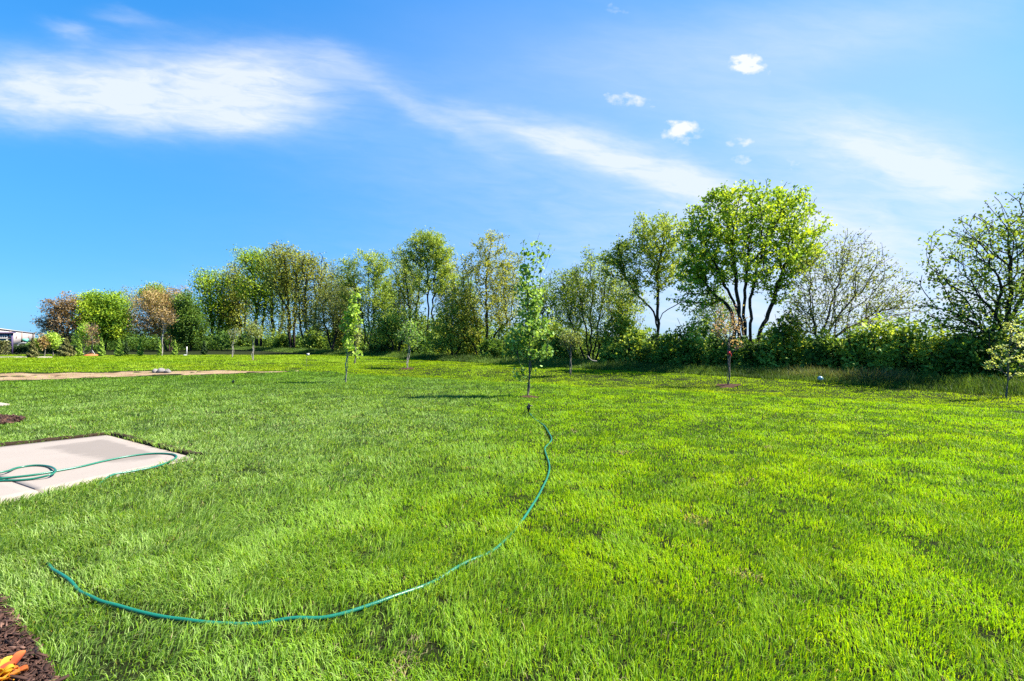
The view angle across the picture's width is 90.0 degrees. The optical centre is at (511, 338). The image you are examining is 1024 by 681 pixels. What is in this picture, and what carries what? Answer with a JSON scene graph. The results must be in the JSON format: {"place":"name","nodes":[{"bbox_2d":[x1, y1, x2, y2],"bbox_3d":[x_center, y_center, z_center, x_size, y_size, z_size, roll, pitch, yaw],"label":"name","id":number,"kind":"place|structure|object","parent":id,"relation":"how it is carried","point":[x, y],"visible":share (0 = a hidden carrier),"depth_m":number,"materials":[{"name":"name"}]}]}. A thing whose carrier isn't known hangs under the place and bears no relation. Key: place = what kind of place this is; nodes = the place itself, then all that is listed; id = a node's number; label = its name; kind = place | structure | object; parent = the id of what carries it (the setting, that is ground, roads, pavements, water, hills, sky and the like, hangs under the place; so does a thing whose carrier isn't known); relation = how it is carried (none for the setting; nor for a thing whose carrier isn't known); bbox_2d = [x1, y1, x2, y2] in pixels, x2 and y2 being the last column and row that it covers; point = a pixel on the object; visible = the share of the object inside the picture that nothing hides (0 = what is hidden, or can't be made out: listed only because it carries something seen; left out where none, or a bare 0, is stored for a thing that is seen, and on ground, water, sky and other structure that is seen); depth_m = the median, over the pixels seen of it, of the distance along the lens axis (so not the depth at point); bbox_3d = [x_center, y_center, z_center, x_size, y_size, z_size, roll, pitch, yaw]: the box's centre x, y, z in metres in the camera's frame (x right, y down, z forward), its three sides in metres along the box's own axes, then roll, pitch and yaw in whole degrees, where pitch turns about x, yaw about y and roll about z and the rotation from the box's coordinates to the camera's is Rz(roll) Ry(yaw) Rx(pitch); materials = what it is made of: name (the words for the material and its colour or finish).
{"place":"outdoors","nodes":[
{"label":"outdoors","id":0,"kind":"place"},
{"bbox_2d":[0,479,37,502],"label":"patio","id":1,"kind":"structure","parent":0,"point":[10,490],"depth_m":4.96,"materials":[{"name":"concrete"}]},
{"bbox_2d":[0,435,192,493],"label":"patio","id":2,"kind":"structure","parent":0,"point":[63,454],"depth_m":6.29,"materials":[{"name":"concrete"}]},
{"bbox_2d":[0,370,285,379],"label":"dirt path","id":3,"kind":"structure","parent":0,"point":[54,376],"depth_m":20.50,"materials":[{"name":"beige soil"}]},
{"bbox_2d":[0,339,1023,680],"bbox_3d":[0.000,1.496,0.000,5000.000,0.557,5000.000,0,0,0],"label":"ground","id":4,"kind":"structure","parent":0,"point":[430,649],"depth_m":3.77,"materials":[{"name":"green plant"}]},
{"bbox_2d":[0,340,11,354],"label":"bush","id":5,"kind":"object","parent":4,"relation":"on","point":[4,346],"visible":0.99,"depth_m":46.00,"materials":[{"name":"green plant"}]},
{"bbox_2d":[0,332,15,353],"bbox_3d":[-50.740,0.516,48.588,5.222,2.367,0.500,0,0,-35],"label":"house","id":6,"kind":"structure","parent":4,"relation":"on","point":[6,336],"depth_m":49.77,"materials":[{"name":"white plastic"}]},
{"bbox_2d":[0,414,25,423],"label":"mulch","id":7,"kind":"object","parent":4,"relation":"on","point":[7,418],"visible":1,"depth_m":9.26,"materials":[{"name":"brown wood"}]},
{"bbox_2d":[0,328,35,343],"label":"store building","id":8,"kind":"structure","parent":4,"relation":"on","point":[20,337],"depth_m":155.18,"materials":[{"name":"white"}]},
{"bbox_2d":[26,338,39,357],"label":"spruce","id":9,"kind":"object","parent":4,"relation":"on","point":[32,350],"visible":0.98,"depth_m":39.96,"materials":[{"name":"green plant"}]},
{"bbox_2d":[0,594,68,680],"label":"mulch","id":10,"kind":"object","parent":4,"relation":"on","point":[13,642],"visible":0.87,"depth_m":2.44,"materials":[{"name":"brown wood"}]},
{"bbox_2d":[0,650,28,680],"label":"bedding plant","id":11,"kind":"object","parent":10,"relation":"on","point":[8,665],"visible":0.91,"depth_m":2.27,"materials":[{"name":"orange plant"}]},
{"bbox_2d":[35,333,51,355],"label":"sapling","id":12,"kind":"object","parent":4,"relation":"on","point":[43,342],"visible":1,"depth_m":42.94,"materials":[{"name":"brown plant"}]},
{"bbox_2d":[13,345,83,353],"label":"hedge","id":13,"kind":"object","parent":4,"relation":"on","point":[21,349],"visible":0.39,"depth_m":51.67,"materials":[{"name":"green plant"}]},
{"bbox_2d":[0,432,105,445],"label":"soil","id":14,"kind":"structure","parent":4,"relation":"on","point":[50,439],"depth_m":7.39,"materials":[{"name":"brown soil"}]},
{"bbox_2d":[44,330,63,355],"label":"sapling","id":15,"kind":"object","parent":4,"relation":"on","point":[53,339],"visible":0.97,"depth_m":43.51,"materials":[{"name":"green plant"}]},
{"bbox_2d":[30,291,82,342],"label":"tree","id":16,"kind":"object","parent":4,"relation":"on","point":[60,310],"visible":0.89,"depth_m":59.49,"materials":[{"name":"brown plant"}]},
{"bbox_2d":[56,338,76,356],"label":"spruce","id":17,"kind":"object","parent":4,"relation":"on","point":[65,349],"visible":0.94,"depth_m":42.12,"materials":[{"name":"green plant"}]},
{"bbox_2d":[74,338,83,355],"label":"column evergreen","id":18,"kind":"object","parent":4,"relation":"on","point":[79,349],"depth_m":43.48,"materials":[{"name":"green plant"}]},
{"bbox_2d":[74,322,92,354],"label":"sapling","id":19,"kind":"object","parent":4,"relation":"on","point":[81,329],"visible":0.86,"depth_m":44.72,"materials":[{"name":"green plant"}]},
{"bbox_2d":[83,322,100,353],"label":"sapling","id":20,"kind":"object","parent":4,"relation":"on","point":[91,334],"visible":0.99,"depth_m":44.51,"materials":[{"name":"plant"}]},
{"bbox_2d":[97,337,105,355],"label":"column evergreen","id":21,"kind":"object","parent":4,"relation":"on","point":[101,348],"depth_m":43.44,"materials":[{"name":"green plant"}]},
{"bbox_2d":[68,288,139,350],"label":"dome tree","id":22,"kind":"object","parent":4,"relation":"on","point":[106,311],"visible":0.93,"depth_m":61.12,"materials":[{"name":"green plant"}]},
{"bbox_2d":[114,339,124,355],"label":"column evergreen","id":23,"kind":"object","parent":4,"relation":"on","point":[118,350],"depth_m":43.53,"materials":[{"name":"green plant"}]},
{"bbox_2d":[24,325,229,350],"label":"thicket","id":24,"kind":"object","parent":4,"relation":"on","point":[149,343],"visible":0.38,"depth_m":67.78,"materials":[{"name":"green plant"}]},
{"bbox_2d":[116,284,144,349],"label":"bare tree","id":25,"kind":"object","parent":4,"relation":"on","point":[129,299],"visible":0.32,"depth_m":71.88,"materials":[{"name":"brown plant"}]},
{"bbox_2d":[136,339,143,355],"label":"column evergreen","id":26,"kind":"object","parent":4,"relation":"on","point":[140,349],"depth_m":43.99,"materials":[{"name":"green plant"}]},
{"bbox_2d":[135,280,171,312],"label":"backing tree","id":27,"kind":"object","parent":4,"relation":"on","point":[140,293],"visible":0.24,"depth_m":73.32,"materials":[{"name":"green plant"}]},
{"bbox_2d":[108,432,202,455],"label":"soil","id":28,"kind":"structure","parent":4,"relation":"on","point":[186,453],"depth_m":6.96,"materials":[{"name":"brown soil"}]},
{"bbox_2d":[126,285,192,350],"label":"copper tree","id":29,"kind":"object","parent":4,"relation":"on","point":[146,323],"visible":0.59,"depth_m":63.24,"materials":[{"name":"brown plant"}]},
{"bbox_2d":[150,306,178,355],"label":"sapling","id":30,"kind":"object","parent":4,"relation":"on","point":[168,320],"visible":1,"depth_m":44.13,"materials":[{"name":"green plant"}]},
{"bbox_2d":[164,288,211,350],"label":"evergreen tree","id":31,"kind":"object","parent":4,"relation":"on","point":[185,329],"visible":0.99,"depth_m":61.40,"materials":[{"name":"green plant"}]},
{"bbox_2d":[182,265,246,340],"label":"slim tree","id":32,"kind":"object","parent":4,"relation":"on","point":[205,281],"visible":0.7,"depth_m":82.99,"materials":[{"name":"green plant"}]},
{"bbox_2d":[228,327,241,356],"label":"sapling","id":33,"kind":"object","parent":4,"relation":"on","point":[234,333],"visible":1,"depth_m":41.21,"materials":[{"name":"green plant"}]},
{"bbox_2d":[212,260,260,345],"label":"slim tree","id":34,"kind":"object","parent":4,"relation":"on","point":[240,306],"visible":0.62,"depth_m":83.15,"materials":[{"name":"green plant"}]},
{"bbox_2d":[231,331,254,346],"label":"shrub","id":35,"kind":"object","parent":4,"relation":"on","point":[242,342],"visible":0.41,"depth_m":81.51,"materials":[{"name":"green plant"}]},
{"bbox_2d":[225,244,278,346],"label":"slim tree","id":36,"kind":"object","parent":4,"relation":"on","point":[247,290],"visible":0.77,"depth_m":76.60,"materials":[{"name":"green plant"}]},
{"bbox_2d":[241,319,263,359],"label":"sapling","id":37,"kind":"object","parent":4,"relation":"on","point":[253,332],"visible":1,"depth_m":30.24,"materials":[{"name":"green plant"}]},
{"bbox_2d":[247,246,293,339],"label":"slim tree","id":38,"kind":"object","parent":4,"relation":"on","point":[271,314],"visible":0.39,"depth_m":76.80,"materials":[{"name":"green plant"}]},
{"bbox_2d":[0,413,551,625],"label":"garden hose","id":39,"kind":"object","parent":4,"relation":"on","point":[139,611],"visible":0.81,"depth_m":3.01,"materials":[{"name":"rubber"}]},
{"bbox_2d":[269,331,296,347],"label":"shrub","id":40,"kind":"object","parent":4,"relation":"on","point":[279,339],"visible":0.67,"depth_m":69.96,"materials":[{"name":"green plant"}]},
{"bbox_2d":[257,240,315,347],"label":"slim tree","id":41,"kind":"object","parent":4,"relation":"on","point":[280,286],"visible":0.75,"depth_m":66.37,"materials":[{"name":"green plant"}]},
{"bbox_2d":[283,250,335,345],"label":"slim tree","id":42,"kind":"object","parent":4,"relation":"on","point":[310,273],"visible":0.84,"depth_m":63.81,"materials":[{"name":"green plant"}]},
{"bbox_2d":[301,324,328,349],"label":"shrub","id":43,"kind":"object","parent":4,"relation":"on","point":[311,340],"visible":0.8,"depth_m":61.67,"materials":[{"name":"green plant"}]},
{"bbox_2d":[315,260,343,324],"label":"background tree","id":44,"kind":"object","parent":4,"relation":"on","point":[332,273],"visible":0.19,"depth_m":69.12,"materials":[{"name":"green plant"}]},
{"bbox_2d":[302,275,367,348],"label":"crab tree","id":45,"kind":"object","parent":4,"relation":"on","point":[332,306],"visible":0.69,"depth_m":53.04,"materials":[{"name":"green plant"}]},
{"bbox_2d":[324,301,360,349],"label":"shrub","id":46,"kind":"object","parent":4,"relation":"on","point":[338,343],"visible":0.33,"depth_m":54.42,"materials":[{"name":"green plant"}]},
{"bbox_2d":[328,272,360,328],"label":"background tree","id":47,"kind":"object","parent":4,"relation":"on","point":[340,297],"visible":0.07,"depth_m":63.40,"materials":[{"name":"green plant"}]},
{"bbox_2d":[339,289,363,381],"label":"sapling","id":48,"kind":"object","parent":4,"relation":"on","point":[350,318],"visible":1,"depth_m":17.48,"materials":[{"name":"green plant"}]},
{"bbox_2d":[339,337,368,350],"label":"shrub","id":49,"kind":"object","parent":4,"relation":"on","point":[362,346],"visible":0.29,"depth_m":49.38,"materials":[{"name":"green plant"}]},
{"bbox_2d":[349,323,363,362],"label":"sapling","id":50,"kind":"object","parent":4,"relation":"on","point":[356,336],"visible":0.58,"depth_m":30.32,"materials":[{"name":"green plant"}]},
{"bbox_2d":[335,248,398,347],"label":"poplar tree","id":51,"kind":"object","parent":4,"relation":"on","point":[379,269],"visible":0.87,"depth_m":50.66,"materials":[{"name":"green plant"}]},
{"bbox_2d":[365,340,398,352],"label":"shrub","id":52,"kind":"object","parent":4,"relation":"on","point":[376,348],"visible":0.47,"depth_m":44.63,"materials":[{"name":"green plant"}]},
{"bbox_2d":[367,277,406,323],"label":"background tree","id":53,"kind":"object","parent":4,"relation":"on","point":[387,299],"visible":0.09,"depth_m":56.10,"materials":[{"name":"green plant"}]},
{"bbox_2d":[372,302,406,351],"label":"shrub","id":54,"kind":"object","parent":4,"relation":"on","point":[391,308],"visible":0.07,"depth_m":47.57,"materials":[{"name":"green plant"}]},
{"bbox_2d":[359,300,438,351],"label":"tree","id":55,"kind":"object","parent":4,"relation":"on","point":[394,321],"visible":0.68,"depth_m":43.09,"materials":[{"name":"green plant"}]},
{"bbox_2d":[388,261,423,345],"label":"background tree","id":56,"kind":"object","parent":4,"relation":"on","point":[400,302],"visible":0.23,"depth_m":55.07,"materials":[{"name":"green plant"}]},
{"bbox_2d":[385,243,431,348],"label":"slender tree","id":57,"kind":"object","parent":4,"relation":"on","point":[406,272],"visible":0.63,"depth_m":46.78,"materials":[{"name":"green plant"}]},
{"bbox_2d":[394,318,422,367],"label":"sapling","id":58,"kind":"object","parent":4,"relation":"on","point":[409,341],"visible":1,"depth_m":27.01,"materials":[{"name":"green plant"}]},
{"bbox_2d":[402,336,434,354],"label":"shrub","id":59,"kind":"object","parent":4,"relation":"on","point":[414,350],"visible":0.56,"depth_m":40.16,"materials":[{"name":"green plant"}]},
{"bbox_2d":[399,225,460,329],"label":"twin trunk tree","id":60,"kind":"object","parent":4,"relation":"on","point":[436,246],"visible":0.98,"depth_m":42.41,"materials":[{"name":"green plant"}]},
{"bbox_2d":[422,310,452,354],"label":"shrub","id":61,"kind":"object","parent":4,"relation":"on","point":[436,333],"visible":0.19,"depth_m":41.53,"materials":[{"name":"green plant"}]},
{"bbox_2d":[431,255,462,352],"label":"background tree","id":62,"kind":"object","parent":4,"relation":"on","point":[439,296],"visible":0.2,"depth_m":49.41,"materials":[{"name":"green plant"}]},
{"bbox_2d":[419,295,491,355],"bbox_3d":[-4.192,-0.793,37.473,5.507,4.851,4.023,0,0,0],"label":"tree","id":63,"kind":"object","parent":4,"relation":"on","point":[440,342],"visible":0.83,"depth_m":37.01,"materials":[{"name":"green plant"}]},
{"bbox_2d":[444,266,480,319],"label":"background tree","id":64,"kind":"object","parent":4,"relation":"on","point":[457,284],"visible":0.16,"depth_m":45.87,"materials":[{"name":"green plant"}]},
{"bbox_2d":[454,311,490,355],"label":"shrub","id":65,"kind":"object","parent":4,"relation":"on","point":[467,351],"visible":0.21,"depth_m":38.35,"materials":[{"name":"green plant"}]},
{"bbox_2d":[432,228,524,354],"bbox_3d":[-2.304,-3.176,37.159,7.266,9.627,5.081,0,0,0],"label":"ash tree","id":66,"kind":"object","parent":4,"relation":"on","point":[468,292],"visible":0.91,"depth_m":36.91,"materials":[{"name":"green plant"}]},
{"bbox_2d":[473,337,507,359],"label":"shrub","id":67,"kind":"object","parent":4,"relation":"on","point":[490,347],"visible":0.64,"depth_m":34.52,"materials":[{"name":"green plant"}]},
{"bbox_2d":[483,263,520,331],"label":"background tree","id":68,"kind":"object","parent":4,"relation":"on","point":[509,282],"visible":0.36,"depth_m":43.21,"materials":[{"name":"green plant"}]},
{"bbox_2d":[500,324,537,358],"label":"shrub","id":69,"kind":"object","parent":4,"relation":"on","point":[509,353],"visible":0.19,"depth_m":32.88,"materials":[{"name":"green plant"}]},
{"bbox_2d":[504,233,557,394],"bbox_3d":[0.490,-0.579,13.280,1.432,4.356,1.145,0,0,0],"label":"sapling","id":70,"kind":"object","parent":4,"relation":"on","point":[530,320],"visible":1,"depth_m":13.24,"materials":[{"name":"green plant"}]},
{"bbox_2d":[520,274,565,331],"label":"background tree","id":71,"kind":"object","parent":4,"relation":"on","point":[545,302],"visible":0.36,"depth_m":38.53,"materials":[{"name":"green plant"}]},
{"bbox_2d":[534,311,568,358],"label":"shrub","id":72,"kind":"object","parent":4,"relation":"on","point":[539,346],"visible":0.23,"depth_m":32.33,"materials":[{"name":"green plant"}]},
{"bbox_2d":[538,335,581,361],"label":"shrub","id":73,"kind":"object","parent":4,"relation":"on","point":[564,353],"visible":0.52,"depth_m":30.24,"materials":[{"name":"green plant"}]},
{"bbox_2d":[556,327,584,374],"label":"sapling","id":74,"kind":"object","parent":4,"relation":"on","point":[571,341],"visible":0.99,"depth_m":22.12,"materials":[{"name":"green plant"}]},
{"bbox_2d":[554,271,591,351],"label":"background tree","id":75,"kind":"object","parent":4,"relation":"on","point":[569,305],"visible":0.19,"depth_m":37.55,"materials":[{"name":"green plant"}]},
{"bbox_2d":[546,244,649,361],"bbox_3d":[5.072,-1.975,30.207,5.332,7.174,5.258,0,0,43],"label":"multi stem tree","id":76,"kind":"object","parent":4,"relation":"on","point":[592,286],"visible":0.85,"depth_m":30.04,"materials":[{"name":"green plant"}]},
{"bbox_2d":[596,340,620,363],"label":"shrub","id":77,"kind":"object","parent":4,"relation":"on","point":[610,351],"visible":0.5,"depth_m":27.34,"materials":[{"name":"green plant"}]},
{"bbox_2d":[215,309,1023,362],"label":"thicket","id":78,"kind":"object","parent":4,"relation":"on","point":[298,340],"visible":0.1,"depth_m":37.13,"materials":[{"name":"green plant"}]},
{"bbox_2d":[599,270,647,324],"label":"background tree","id":79,"kind":"object","parent":4,"relation":"on","point":[621,289],"visible":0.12,"depth_m":34.57,"materials":[{"name":"green plant"}]},
{"bbox_2d":[598,306,654,353],"bbox_3d":[6.462,-0.156,28.996,3.165,3.497,2.833,0,0,-24],"label":"shrub","id":80,"kind":"object","parent":4,"relation":"on","point":[629,322],"visible":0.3,"depth_m":28.68,"materials":[{"name":"green plant"}]},
{"bbox_2d":[614,327,651,363],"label":"shrub","id":81,"kind":"object","parent":4,"relation":"on","point":[631,341],"visible":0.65,"depth_m":26.49,"materials":[{"name":"green plant"}]},
{"bbox_2d":[596,209,700,341],"bbox_3d":[7.570,-2.698,28.073,6.104,8.632,3.830,0,0,0],"label":"oak tree","id":82,"kind":"object","parent":4,"relation":"on","point":[650,251],"visible":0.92,"depth_m":27.81,"materials":[{"name":"green plant"}]},
{"bbox_2d":[633,327,686,365],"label":"shrub","id":83,"kind":"object","parent":4,"relation":"on","point":[657,354],"visible":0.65,"depth_m":25.40,"materials":[{"name":"green plant"}]},
{"bbox_2d":[663,314,714,367],"bbox_3d":[8.926,0.197,24.790,2.971,2.757,2.379,0,0,-19],"label":"shrub","id":84,"kind":"object","parent":4,"relation":"on","point":[691,352],"visible":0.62,"depth_m":24.52,"materials":[{"name":"green plant"}]},
{"bbox_2d":[689,284,736,343],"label":"background tree","id":85,"kind":"object","parent":4,"relation":"on","point":[714,314],"visible":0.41,"depth_m":29.70,"materials":[{"name":"green plant"}]},
{"bbox_2d":[698,330,752,368],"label":"shrub","id":86,"kind":"object","parent":4,"relation":"on","point":[718,353],"visible":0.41,"depth_m":23.15,"materials":[{"name":"green plant"}]},
{"bbox_2d":[707,302,749,384],"bbox_3d":[7.626,0.204,18.085,1.432,3.081,0.938,0,0,0],"label":"sapling","id":87,"kind":"object","parent":4,"relation":"on","point":[725,333],"visible":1,"depth_m":18.04,"materials":[{"name":"brown plant"}]},
{"bbox_2d":[715,384,741,387],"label":"mulch","id":88,"kind":"object","parent":4,"relation":"on","point":[728,386],"visible":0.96,"depth_m":17.93,"materials":[{"name":"brown wood"}]},
{"bbox_2d":[666,179,837,345],"bbox_3d":[11.084,-2.860,24.163,7.612,9.008,5.863,0,0,0],"label":"maple tree","id":89,"kind":"object","parent":4,"relation":"on","point":[789,256],"visible":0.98,"depth_m":23.60,"materials":[{"name":"green plant"}]},
{"bbox_2d":[726,335,782,370],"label":"shrub","id":90,"kind":"object","parent":4,"relation":"on","point":[751,355],"visible":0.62,"depth_m":22.16,"materials":[{"name":"green plant"}]},
{"bbox_2d":[753,307,816,372],"bbox_3d":[11.552,0.083,21.965,2.799,3.000,2.519,0,0,0],"label":"shrub","id":91,"kind":"object","parent":4,"relation":"on","point":[790,353],"visible":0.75,"depth_m":21.54,"materials":[{"name":"green plant"}]},
{"bbox_2d":[793,327,842,373],"bbox_3d":[12.574,0.540,20.562,2.247,2.089,2.079,0,0,0],"label":"shrub","id":92,"kind":"object","parent":4,"relation":"on","point":[821,345],"visible":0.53,"depth_m":20.21,"materials":[{"name":"green plant"}]},
{"bbox_2d":[818,320,878,375],"bbox_3d":[13.267,0.414,19.867,2.233,2.303,2.180,0,0,-29],"label":"shrub","id":93,"kind":"object","parent":4,"relation":"on","point":[851,349],"visible":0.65,"depth_m":19.39,"materials":[{"name":"green plant"}]},
{"bbox_2d":[777,226,938,342],"bbox_3d":[14.181,-1.565,21.381,6.088,6.350,3.323,0,0,0],"label":"fan tree","id":94,"kind":"object","parent":4,"relation":"on","point":[812,314],"visible":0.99,"depth_m":21.20,"materials":[{"name":"brown plant"}]},
{"bbox_2d":[851,312,914,375],"bbox_3d":[13.925,0.257,19.242,2.042,2.590,2.301,0,0,32],"label":"shrub","id":95,"kind":"object","parent":4,"relation":"on","point":[877,330],"visible":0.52,"depth_m":19.03,"materials":[{"name":"green plant"}]},
{"bbox_2d":[875,312,948,374],"bbox_3d":[14.737,0.279,18.671,2.418,2.543,2.344,0,0,37],"label":"shrub","id":96,"kind":"object","parent":4,"relation":"on","point":[919,355],"visible":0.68,"depth_m":18.37,"materials":[{"name":"green plant"}]},
{"bbox_2d":[909,326,983,379],"bbox_3d":[15.224,0.572,17.643,2.327,2.000,2.185,0,0,25],"label":"shrub","id":97,"kind":"object","parent":4,"relation":"on","point":[938,366],"visible":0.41,"depth_m":17.46,"materials":[{"name":"green plant"}]},
{"bbox_2d":[898,184,1023,358],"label":"shade tree","id":98,"kind":"object","parent":4,"relation":"on","point":[1014,287],"visible":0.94,"depth_m":17.24,"materials":[{"name":"green plant"}]},
{"bbox_2d":[942,325,1023,382],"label":"shrub","id":99,"kind":"object","parent":4,"relation":"on","point":[968,349],"visible":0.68,"depth_m":16.62,"materials":[{"name":"green plant"}]},
{"bbox_2d":[979,331,1023,383],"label":"shrub","id":100,"kind":"object","parent":4,"relation":"on","point":[1017,349],"visible":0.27,"depth_m":16.27,"materials":[{"name":"green plant"}]},
{"bbox_2d":[982,320,1023,397],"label":"sapling","id":101,"kind":"object","parent":4,"relation":"on","point":[1007,373],"visible":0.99,"depth_m":14.18,"materials":[{"name":"green plant"}]},
{"bbox_2d":[0,0,1023,338],"label":"sky","id":102,"kind":"structure","parent":0,"point":[144,140],"materials":[{"name":"blue"}]},
{"bbox_2d":[217,345,1023,396],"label":"tall grass","id":103,"kind":"structure","parent":0,"point":[894,379],"depth_m":19.69,"materials":[{"name":"green plant"}]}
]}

